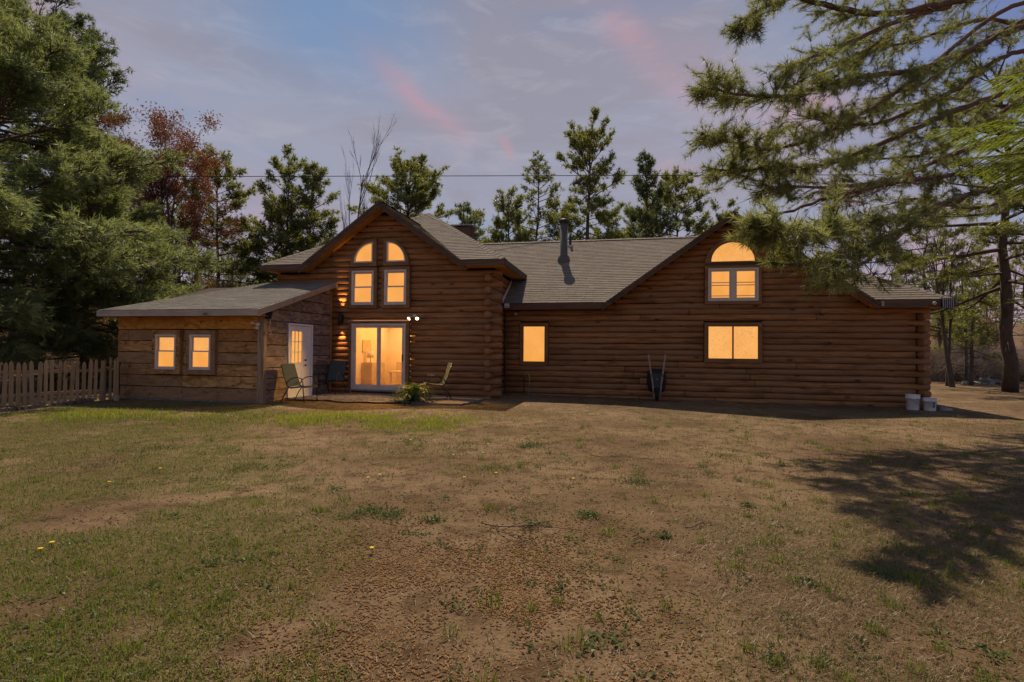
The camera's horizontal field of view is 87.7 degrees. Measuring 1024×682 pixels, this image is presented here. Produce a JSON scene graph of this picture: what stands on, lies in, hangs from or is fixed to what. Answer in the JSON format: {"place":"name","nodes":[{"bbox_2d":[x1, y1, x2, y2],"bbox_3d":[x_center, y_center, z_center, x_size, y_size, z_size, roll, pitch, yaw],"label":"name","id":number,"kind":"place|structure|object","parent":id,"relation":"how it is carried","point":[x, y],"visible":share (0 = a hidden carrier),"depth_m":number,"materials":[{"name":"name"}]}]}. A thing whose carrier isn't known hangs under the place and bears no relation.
{"place":"outdoors","nodes":[
{"label":"outdoors","id":0,"kind":"place"},
{"bbox_2d":[5,406,491,434],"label":"lush grass","id":1,"kind":"structure","parent":0,"point":[392,420],"depth_m":10.59,"materials":[{"name":"green plant"}]},
{"bbox_2d":[45,174,942,176],"bbox_3d":[2.066,-7.497,24.117,88.000,1.028,0.032,1,-1,0],"label":"overhead wire","id":2,"kind":"object","parent":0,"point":[474,175],"visible":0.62,"depth_m":24.10,"materials":[{"name":"metal"}]},
{"bbox_2d":[0,323,1023,681],"bbox_3d":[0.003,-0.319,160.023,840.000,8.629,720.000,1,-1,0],"label":"ground","id":3,"kind":"structure","parent":0,"point":[960,395],"depth_m":4.60,"materials":[{"name":"brown soil"}]},
{"bbox_2d":[0,398,94,411],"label":"garden edging","id":4,"kind":"object","parent":3,"relation":"on","point":[42,405],"visible":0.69,"depth_m":12.26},
{"bbox_2d":[0,359,105,405],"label":"picket fence","id":5,"kind":"object","parent":3,"relation":"on","point":[24,372],"visible":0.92,"depth_m":13.09,"materials":[{"name":"brown wood"}]},
{"bbox_2d":[1,338,118,378],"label":"underbrush","id":6,"kind":"object","parent":3,"relation":"on","point":[57,363],"depth_m":25.41,"materials":[{"name":"plant"}]},
{"bbox_2d":[3,335,117,369],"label":"dry leaves","id":7,"kind":"object","parent":3,"relation":"on","point":[67,359],"depth_m":25.00,"materials":[{"name":"brown plant"}]},
{"bbox_2d":[0,0,165,370],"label":"dark pine","id":8,"kind":"object","parent":3,"relation":"on","point":[97,72],"visible":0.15,"depth_m":23.79,"materials":[{"name":"green plant"}]},
{"bbox_2d":[71,304,111,357],"bbox_3d":[-22.605,-0.374,28.370,2.840,3.909,2.354,0,-1,5],"label":"leafy shrub","id":9,"kind":"object","parent":3,"relation":"on","point":[98,325],"visible":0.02,"depth_m":28.21,"materials":[{"name":"green plant"}]},
{"bbox_2d":[0,161,205,388],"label":"white pine","id":10,"kind":"object","parent":3,"relation":"on","point":[153,287],"visible":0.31,"depth_m":18.44,"materials":[{"name":"green plant"}]},
{"bbox_2d":[108,357,120,400],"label":"fence gate","id":11,"kind":"structure","parent":3,"relation":"on","point":[115,386],"depth_m":14.23,"materials":[{"name":"brown wood"}]},
{"bbox_2d":[99,286,129,341],"bbox_3d":[-19.586,-0.916,28.062,3.882,5.344,3.218,0,-1,26],"label":"leafy shrub","id":12,"kind":"object","parent":3,"relation":"on","point":[109,322],"visible":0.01,"depth_m":27.43,"materials":[{"name":"green plant"}]},
{"bbox_2d":[0,0,231,379],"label":"white pine","id":13,"kind":"object","parent":3,"relation":"on","point":[23,83],"visible":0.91,"depth_m":16.28,"materials":[{"name":"green plant"}]},
{"bbox_2d":[89,98,244,297],"bbox_3d":[-16.935,-4.833,25.175,7.035,13.262,7.177,1,-1,0],"label":"red maple","id":14,"kind":"object","parent":3,"relation":"on","point":[165,189],"visible":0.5,"depth_m":25.23,"materials":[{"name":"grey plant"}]},
{"bbox_2d":[129,144,217,287],"bbox_3d":[-18.648,-4.996,28.233,7.871,13.574,5.881,1,-1,0],"label":"bare maple","id":15,"kind":"object","parent":3,"relation":"on","point":[181,225],"visible":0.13,"depth_m":27.74,"materials":[{"name":"brown plant"}]},
{"bbox_2d":[147,194,215,290],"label":"forest pine","id":16,"kind":"object","parent":3,"relation":"on","point":[186,240],"visible":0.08,"depth_m":47.76,"materials":[{"name":"green plant"}]},
{"bbox_2d":[174,205,224,291],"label":"forest tree","id":17,"kind":"object","parent":3,"relation":"on","point":[194,254],"visible":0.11,"depth_m":40.81,"materials":[{"name":"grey plant"}]},
{"bbox_2d":[189,218,229,283],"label":"forest tree","id":18,"kind":"object","parent":3,"relation":"on","point":[208,273],"visible":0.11,"depth_m":32.93,"materials":[{"name":"brown plant"}]},
{"bbox_2d":[96,281,337,403],"bbox_3d":[-8.223,-0.055,16.142,4.961,3.757,4.845,0,-1,12],"label":"plank lean to","id":19,"kind":"object","parent":3,"relation":"on","point":[210,345],"visible":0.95,"depth_m":14.33,"materials":[{"name":"wood"}]},
{"bbox_2d":[151,330,183,373],"bbox_3d":[-9.266,0.294,14.334,0.890,1.175,0.145,0,-1,12],"label":"window","id":20,"kind":"structure","parent":19,"relation":"in","point":[167,345],"depth_m":14.30,"materials":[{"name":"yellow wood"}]},
{"bbox_2d":[185,330,217,374],"bbox_3d":[-8.209,0.298,14.108,0.886,1.170,0.145,0,-1,12],"label":"window","id":21,"kind":"structure","parent":19,"relation":"in","point":[201,345],"depth_m":14.08,"materials":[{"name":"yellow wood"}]},
{"bbox_2d":[250,321,260,328],"bbox_3d":[-6.577,-0.402,13.710,0.258,0.205,0.142,1,-1,-42],"label":"motion light","id":22,"kind":"object","parent":19,"relation":"attached to","point":[256,324],"visible":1,"depth_m":13.69,"materials":[{"name":"white plastic"}]},
{"bbox_2d":[265,312,272,334],"bbox_3d":[-6.275,-0.457,13.818,0.179,0.597,0.254,1,-1,-2],"label":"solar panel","id":23,"kind":"object","parent":19,"relation":"attached to","point":[269,314],"visible":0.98,"depth_m":13.74,"materials":[{"name":"black plastic"}]},
{"bbox_2d":[286,323,312,397],"bbox_3d":[-6.071,0.554,15.317,0.100,2.092,1.169,0,-1,12],"label":"door","id":24,"kind":"structure","parent":19,"relation":"in","point":[300,343],"depth_m":15.38,"materials":[{"name":"white paint"}]},
{"bbox_2d":[192,270,241,289],"bbox_3d":[-14.097,-0.735,25.594,3.224,5.124,2.953,0,-1,42],"label":"leafy shrub","id":25,"kind":"object","parent":3,"relation":"on","point":[206,285],"visible":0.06,"depth_m":25.23,"materials":[{"name":"green plant"}]},
{"bbox_2d":[170,141,276,290],"bbox_3d":[-16.031,-4.580,30.412,6.010,12.932,7.029,0,-1,40],"label":"pitch pine","id":26,"kind":"object","parent":3,"relation":"on","point":[240,195],"visible":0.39,"depth_m":29.66,"materials":[{"name":"green plant"}]},
{"bbox_2d":[206,240,247,285],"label":"forest tree","id":27,"kind":"object","parent":3,"relation":"on","point":[225,262],"visible":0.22,"depth_m":37.57,"materials":[{"name":"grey plant"}]},
{"bbox_2d":[216,249,249,283],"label":"forest pine","id":28,"kind":"object","parent":3,"relation":"on","point":[233,255],"visible":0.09,"depth_m":42.57,"materials":[{"name":"green plant"}]},
{"bbox_2d":[223,248,251,286],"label":"forest pine","id":29,"kind":"object","parent":3,"relation":"on","point":[229,276],"visible":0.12,"depth_m":39.62,"materials":[{"name":"green plant"}]},
{"bbox_2d":[235,141,333,283],"bbox_3d":[-12.836,-4.564,30.989,5.766,12.988,6.243,0,-1,44],"label":"pitch pine","id":30,"kind":"object","parent":3,"relation":"on","point":[275,213],"visible":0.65,"depth_m":29.81,"materials":[{"name":"green plant"}]},
{"bbox_2d":[268,156,341,261],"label":"pitch pine","id":31,"kind":"object","parent":3,"relation":"on","point":[315,184],"visible":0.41,"depth_m":31.71,"materials":[{"name":"green plant"}]},
{"bbox_2d":[288,392,445,402],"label":"gravel patio","id":32,"kind":"structure","parent":3,"relation":"on","point":[368,399],"depth_m":14.89,"materials":[{"name":"gravel"}]},
{"bbox_2d":[281,363,317,402],"bbox_3d":[-5.661,1.113,14.191,0.749,1.010,0.606,0,-1,14],"label":"patio chair","id":33,"kind":"object","parent":32,"relation":"on","point":[290,375],"visible":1,"depth_m":14.22,"materials":[{"name":"beige metal"}]},
{"bbox_2d":[317,361,346,394],"bbox_3d":[-5.468,1.118,16.256,0.606,1.010,0.749,0,-1,10],"label":"patio chair","id":34,"kind":"object","parent":32,"relation":"on","point":[337,371],"visible":0.97,"depth_m":16.50,"materials":[{"name":"blue metal"}]},
{"bbox_2d":[389,381,440,405],"bbox_3d":[-2.583,1.358,14.182,1.347,0.566,1.436,1,-1,-21],"label":"fern plant","id":35,"kind":"object","parent":32,"relation":"on","point":[413,394],"visible":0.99,"depth_m":13.97,"materials":[{"name":"green plant"}]},
{"bbox_2d":[336,112,399,228],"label":"bare birch","id":36,"kind":"object","parent":3,"relation":"on","point":[367,174],"visible":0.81,"depth_m":28.22,"materials":[{"name":"grey plant"}]},
{"bbox_2d":[345,145,465,224],"bbox_3d":[-7.093,-5.069,34.642,7.566,14.181,7.310,0,-1,26],"label":"pitch pine","id":37,"kind":"object","parent":3,"relation":"on","point":[418,176],"visible":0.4,"depth_m":33.13,"materials":[{"name":"green plant"}]},
{"bbox_2d":[411,395,484,405],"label":"plank walkway","id":38,"kind":"structure","parent":3,"relation":"on","point":[456,400],"depth_m":14.48,"materials":[{"name":"grey wood"}]},
{"bbox_2d":[423,362,451,398],"bbox_3d":[-2.094,1.114,15.027,0.749,1.010,0.606,1,-1,-17],"label":"patio chair","id":39,"kind":"object","parent":38,"relation":"on","point":[445,377],"visible":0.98,"depth_m":15.02,"materials":[{"name":"beige metal"}]},
{"bbox_2d":[153,473,778,681],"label":"wood chips","id":40,"kind":"object","parent":3,"relation":"on","point":[416,666],"visible":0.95,"depth_m":3.05,"materials":[{"name":"brown wood"}]},
{"bbox_2d":[451,201,484,240],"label":"spruce","id":41,"kind":"object","parent":3,"relation":"on","point":[463,218],"visible":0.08,"depth_m":33.80,"materials":[{"name":"green plant"}]},
{"bbox_2d":[464,207,488,242],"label":"pitch pine","id":42,"kind":"object","parent":3,"relation":"on","point":[478,214],"visible":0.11,"depth_m":37.29,"materials":[{"name":"green plant"}]},
{"bbox_2d":[479,184,533,242],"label":"pitch pine","id":43,"kind":"object","parent":3,"relation":"on","point":[497,235],"visible":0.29,"depth_m":30.34,"materials":[{"name":"green plant"}]},
{"bbox_2d":[0,441,1023,681],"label":"dry straw","id":44,"kind":"object","parent":3,"relation":"on","point":[902,671],"visible":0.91,"depth_m":3.22,"materials":[{"name":"beige plant"}]},
{"bbox_2d":[0,405,1023,681],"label":"clods","id":45,"kind":"object","parent":3,"relation":"on","point":[524,559],"visible":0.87,"depth_m":3.61,"materials":[{"name":"brown soil"}]},
{"bbox_2d":[0,410,1023,681],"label":"weed patches","id":46,"kind":"object","parent":3,"relation":"on","point":[984,648],"visible":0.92,"depth_m":3.81,"materials":[{"name":"green plant"}]},
{"bbox_2d":[0,404,1023,681],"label":"grass tufts","id":47,"kind":"object","parent":3,"relation":"on","point":[572,640],"visible":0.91,"depth_m":3.35,"materials":[{"name":"green plant"}]},
{"bbox_2d":[0,389,1023,482],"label":"dry straw","id":48,"kind":"object","parent":3,"relation":"on","point":[511,463],"visible":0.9,"depth_m":8.49,"materials":[{"name":"beige plant"}]},
{"bbox_2d":[496,525,531,545],"bbox_3d":[-0.002,1.476,4.072,0.156,0.035,0.502,1,-1,-27],"label":"fallen twig","id":49,"kind":"object","parent":3,"relation":"on","point":[514,535],"visible":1,"depth_m":4.02,"materials":[{"name":"brown wood"}]},
{"bbox_2d":[482,521,577,531],"bbox_3d":[0.152,1.478,4.236,0.775,0.035,0.283,1,-1,-5],"label":"fallen twig","id":50,"kind":"object","parent":3,"relation":"on","point":[527,525],"visible":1,"depth_m":4.27,"materials":[{"name":"brown wood"}]},
{"bbox_2d":[500,150,573,242],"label":"pitch pine","id":51,"kind":"object","parent":3,"relation":"on","point":[534,166],"visible":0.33,"depth_m":33.05,"materials":[{"name":"green plant"}]},
{"bbox_2d":[543,197,589,239],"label":"pitch pine","id":52,"kind":"object","parent":3,"relation":"on","point":[574,226],"visible":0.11,"depth_m":33.26,"materials":[{"name":"green plant"}]},
{"bbox_2d":[539,105,634,241],"bbox_3d":[4.504,-5.587,31.004,6.131,15.480,6.581,1,-1,0],"label":"pitch pine","id":53,"kind":"object","parent":3,"relation":"on","point":[580,142],"visible":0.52,"depth_m":30.12,"materials":[{"name":"green plant"}]},
{"bbox_2d":[260,200,952,407],"bbox_3d":[2.989,-1.364,20.436,20.189,7.100,11.528,0,-1,12],"label":"log cabin","id":54,"kind":"object","parent":3,"relation":"on","point":[710,314],"visible":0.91,"depth_m":16.33,"materials":[{"name":"wood"}]},
{"bbox_2d":[338,312,343,324],"bbox_3d":[-5.380,-0.703,16.761,0.110,0.400,0.194,0,-1,12],"label":"wall sconce","id":55,"kind":"object","parent":54,"relation":"attached to","point":[340,318],"depth_m":16.68,"materials":[{"name":"black metal"}]},
{"bbox_2d":[349,267,378,307],"bbox_3d":[-4.649,-1.657,16.688,0.942,1.270,0.145,0,-1,12],"label":"window","id":56,"kind":"structure","parent":54,"relation":"in","point":[363,282],"depth_m":16.66,"materials":[{"name":"yellow plastic"}]},
{"bbox_2d":[350,238,377,266],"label":"arched window","id":57,"kind":"structure","parent":54,"relation":"in","point":[366,255],"depth_m":16.65,"materials":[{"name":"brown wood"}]},
{"bbox_2d":[348,321,410,391],"bbox_3d":[-4.131,0.461,16.518,2.045,2.177,0.190,0,-1,12],"label":"sliding door","id":58,"kind":"structure","parent":54,"relation":"in","point":[405,325],"depth_m":16.50,"materials":[{"name":"white plastic"}]},
{"bbox_2d":[381,266,410,307],"bbox_3d":[-3.579,-1.655,16.460,0.921,1.277,0.145,0,-1,12],"label":"window","id":59,"kind":"structure","parent":54,"relation":"in","point":[396,280],"depth_m":16.43,"materials":[{"name":"yellow plastic"}]},
{"bbox_2d":[383,238,409,265],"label":"arched window","id":60,"kind":"structure","parent":54,"relation":"in","point":[394,254],"depth_m":16.46,"materials":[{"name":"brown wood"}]},
{"bbox_2d":[407,314,418,319],"bbox_3d":[-2.983,-0.727,16.250,0.366,0.185,0.258,0,-1,12],"label":"flood light","id":61,"kind":"object","parent":54,"relation":"attached to","point":[414,316],"visible":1,"depth_m":16.21,"materials":[{"name":"white plastic"}]},
{"bbox_2d":[523,373,529,394],"bbox_3d":[0.451,1.389,17.230,0.155,0.699,0.282,1,-1,-34],"label":"pipe","id":62,"kind":"object","parent":54,"relation":"attached to","point":[523,382],"visible":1,"depth_m":17.21,"materials":[{"name":"black metal"}]},
{"bbox_2d":[520,323,547,364],"bbox_3d":[0.715,0.099,17.279,0.922,1.360,0.060,0,-1,12],"label":"window","id":63,"kind":"structure","parent":54,"relation":"in","point":[533,336],"depth_m":17.28,"materials":[{"name":"yellow"}]},
{"bbox_2d":[704,264,761,303],"bbox_3d":[6.645,-1.699,16.038,1.610,1.180,0.085,0,-1,12],"label":"window","id":64,"kind":"structure","parent":54,"relation":"in","point":[724,284],"depth_m":16.01,"materials":[{"name":"yellow plastic"}]},
{"bbox_2d":[704,323,761,362],"bbox_3d":[6.638,0.049,16.022,1.631,1.195,0.060,0,-1,12],"label":"window","id":65,"kind":"structure","parent":54,"relation":"in","point":[723,342],"depth_m":16.01,"materials":[{"name":"yellow"}]},
{"bbox_2d":[705,238,761,264],"bbox_3d":[6.648,-2.692,16.049,1.600,0.801,0.095,0,-1,12],"label":"half round window","id":66,"kind":"structure","parent":54,"relation":"in","point":[722,253],"depth_m":16.06,"materials":[{"name":"yellow"}]},
{"bbox_2d":[941,298,953,308],"bbox_3d":[11.806,-1.028,14.441,0.280,0.290,0.100,0,-1,12],"label":"louvred vent","id":67,"kind":"object","parent":54,"relation":"attached to","point":[947,303],"visible":1,"depth_m":14.42,"materials":[{"name":"black metal"}]},
{"bbox_2d":[589,200,625,238],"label":"pitch pine","id":68,"kind":"object","parent":3,"relation":"on","point":[609,223],"visible":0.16,"depth_m":33.00,"materials":[{"name":"green plant"}]},
{"bbox_2d":[591,455,658,460],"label":"fallen twig","id":69,"kind":"object","parent":3,"relation":"on","point":[627,457],"visible":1,"depth_m":7.03,"materials":[{"name":"brown wood"}]},
{"bbox_2d":[618,202,657,238],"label":"pitch pine","id":70,"kind":"object","parent":3,"relation":"on","point":[626,221],"visible":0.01,"depth_m":34.83,"materials":[{"name":"green plant"}]},
{"bbox_2d":[621,149,681,237],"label":"white pine","id":71,"kind":"object","parent":3,"relation":"on","point":[643,185],"visible":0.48,"depth_m":28.96,"materials":[{"name":"green plant"}]},
{"bbox_2d":[647,354,665,400],"bbox_3d":[4.340,1.093,15.977,0.580,1.382,0.575,0,-1,12],"label":"wheelbarrow","id":72,"kind":"object","parent":3,"relation":"on","point":[656,380],"visible":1,"depth_m":15.98,"materials":[{"name":"black plastic"}]},
{"bbox_2d":[637,164,717,237],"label":"pitch pine","id":73,"kind":"object","parent":3,"relation":"on","point":[669,199],"visible":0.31,"depth_m":30.66,"materials":[{"name":"green plant"}]},
{"bbox_2d":[685,518,710,527],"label":"fallen twig","id":74,"kind":"object","parent":3,"relation":"on","point":[698,524],"visible":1,"depth_m":4.35,"materials":[{"name":"brown wood"}]},
{"bbox_2d":[691,196,740,235],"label":"pitch pine","id":75,"kind":"object","parent":3,"relation":"on","point":[725,213],"visible":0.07,"depth_m":34.11,"materials":[{"name":"green plant"}]},
{"bbox_2d":[675,0,1023,303],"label":"pitch pine","id":76,"kind":"object","parent":3,"relation":"on","point":[765,232],"visible":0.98,"depth_m":10.72,"materials":[{"name":"green plant"}]},
{"bbox_2d":[859,258,888,277],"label":"forest tree","id":77,"kind":"object","parent":3,"relation":"on","point":[872,267],"visible":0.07,"depth_m":44.96,"materials":[{"name":"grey plant"}]},
{"bbox_2d":[890,263,922,287],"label":"forest pine","id":78,"kind":"object","parent":3,"relation":"on","point":[912,278],"visible":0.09,"depth_m":42.04,"materials":[{"name":"green plant"}]},
{"bbox_2d":[905,394,920,409],"bbox_3d":[10.879,1.659,14.480,0.357,0.420,0.342,1,-1,-29],"label":"bucket","id":79,"kind":"object","parent":3,"relation":"on","point":[913,402],"visible":1,"depth_m":14.37,"materials":[{"name":"white plastic"}]},
{"bbox_2d":[922,397,937,410],"bbox_3d":[11.226,1.702,14.334,0.340,0.345,0.326,1,-1,-6],"label":"bucket","id":80,"kind":"object","parent":3,"relation":"on","point":[929,404],"visible":0.99,"depth_m":14.23,"materials":[{"name":"white plastic"}]},
{"bbox_2d":[930,320,943,345],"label":"leafy shrub","id":81,"kind":"object","parent":3,"relation":"on","point":[934,338],"visible":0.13,"depth_m":44.90,"materials":[{"name":"green plant"}]},
{"bbox_2d":[903,223,972,386],"bbox_3d":[19.621,-2.051,24.671,2.986,8.502,3.595,0,-1,28],"label":"bare tree","id":82,"kind":"object","parent":3,"relation":"on","point":[951,381],"visible":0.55,"depth_m":24.30,"materials":[{"name":"brown plant"}]},
{"bbox_2d":[930,283,949,323],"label":"forest pine","id":83,"kind":"object","parent":3,"relation":"on","point":[947,289],"visible":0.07,"depth_m":49.35,"materials":[{"name":"green plant"}]},
{"bbox_2d":[936,406,953,410],"bbox_3d":[11.662,1.817,14.423,0.400,0.120,0.260,1,-1,0],"label":"stone","id":84,"kind":"object","parent":3,"relation":"on","point":[940,408],"visible":0.79,"depth_m":14.32,"materials":[{"name":"grey stone"}]},
{"bbox_2d":[877,208,1014,363],"bbox_3d":[24.163,-2.792,31.573,7.931,10.196,7.794,1,-1,0],"label":"layered pine","id":85,"kind":"object","parent":3,"relation":"on","point":[903,269],"visible":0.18,"depth_m":30.09,"materials":[{"name":"green plant"}]},
{"bbox_2d":[917,223,974,385],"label":"bare tree","id":86,"kind":"object","parent":3,"relation":"on","point":[949,339],"visible":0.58,"depth_m":24.93,"materials":[{"name":"brown plant"}]},
{"bbox_2d":[934,317,958,346],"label":"leafy shrub","id":87,"kind":"object","parent":3,"relation":"on","point":[946,326],"visible":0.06,"depth_m":39.75,"materials":[{"name":"green plant"}]},
{"bbox_2d":[935,270,965,304],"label":"forest pine","id":88,"kind":"object","parent":3,"relation":"on","point":[954,286],"visible":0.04,"depth_m":67.94,"materials":[{"name":"green plant"}]},
{"bbox_2d":[923,212,979,352],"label":"bare tree","id":89,"kind":"object","parent":3,"relation":"on","point":[939,339],"visible":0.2,"depth_m":32.10,"materials":[{"name":"brown plant"}]},
{"bbox_2d":[885,31,1023,392],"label":"old pine","id":90,"kind":"object","parent":3,"relation":"on","point":[1003,231],"visible":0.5,"depth_m":21.42,"materials":[{"name":"green plant"}]},
{"bbox_2d":[939,245,985,380],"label":"bare tree","id":91,"kind":"object","parent":3,"relation":"on","point":[966,363],"visible":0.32,"depth_m":27.92,"materials":[{"name":"brown plant"}]},
{"bbox_2d":[951,341,975,350],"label":"leafy shrub","id":92,"kind":"object","parent":3,"relation":"on","point":[958,343],"visible":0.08,"depth_m":36.12,"materials":[{"name":"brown plant"}]},
{"bbox_2d":[907,483,1021,499],"bbox_3d":[4.885,1.545,5.330,0.350,0.035,1.486,1,-1,-40],"label":"fallen twig","id":93,"kind":"object","parent":3,"relation":"on","point":[1002,495],"visible":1,"depth_m":5.43,"materials":[{"name":"brown wood"}]},
{"bbox_2d":[932,269,1001,384],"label":"young pine","id":94,"kind":"object","parent":3,"relation":"on","point":[976,284],"visible":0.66,"depth_m":25.92,"materials":[{"name":"green plant"}]},
{"bbox_2d":[941,319,997,355],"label":"young pine","id":95,"kind":"object","parent":3,"relation":"on","point":[961,340],"visible":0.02,"depth_m":32.68,"materials":[{"name":"green plant"}]},
{"bbox_2d":[924,71,1023,318],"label":"young fir","id":96,"kind":"object","parent":3,"relation":"on","point":[1005,125],"visible":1,"depth_m":3.29,"materials":[{"name":"green plant"}]},
{"bbox_2d":[929,336,1023,380],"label":"underbrush","id":97,"kind":"object","parent":3,"relation":"on","point":[938,371],"visible":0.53,"depth_m":29.26,"materials":[{"name":"plant"}]},
{"bbox_2d":[963,242,999,318],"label":"forest pine","id":98,"kind":"object","parent":3,"relation":"on","point":[987,261],"visible":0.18,"depth_m":45.00,"materials":[{"name":"green plant"}]},
{"bbox_2d":[979,377,993,381],"bbox_3d":[24.035,1.989,26.948,0.702,0.204,0.433,15,3,40],"label":"stone","id":99,"kind":"object","parent":3,"relation":"on","point":[985,379],"visible":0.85,"depth_m":26.85,"materials":[{"name":"grey stone"}]},
{"bbox_2d":[974,311,999,352],"bbox_3d":[33.425,-0.317,37.624,2.457,4.080,2.964,1,-1,-31],"label":"leafy shrub","id":100,"kind":"object","parent":3,"relation":"on","point":[991,326],"visible":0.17,"depth_m":37.36,"materials":[{"name":"green plant"}]},
{"bbox_2d":[960,255,1018,316],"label":"forest pine","id":101,"kind":"object","parent":3,"relation":"on","point":[995,293],"visible":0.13,"depth_m":52.71,"materials":[{"name":"green plant"}]},
{"bbox_2d":[986,237,1023,327],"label":"forest tree","id":102,"kind":"object","parent":3,"relation":"on","point":[1015,276],"visible":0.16,"depth_m":45.20,"materials":[{"name":"green plant"}]},
{"bbox_2d":[991,240,1023,330],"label":"forest pine","id":103,"kind":"object","parent":3,"relation":"on","point":[1017,262],"visible":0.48,"depth_m":36.58,"materials":[{"name":"green plant"}]},
{"bbox_2d":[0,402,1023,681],"bbox_3d":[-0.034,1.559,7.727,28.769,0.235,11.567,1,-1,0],"label":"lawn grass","id":104,"kind":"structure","parent":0,"point":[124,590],"depth_m":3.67,"materials":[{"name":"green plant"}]},
{"bbox_2d":[0,0,1023,322],"label":"sky","id":105,"kind":"structure","parent":0,"point":[474,87],"materials":[{"name":"blue"}]}
]}

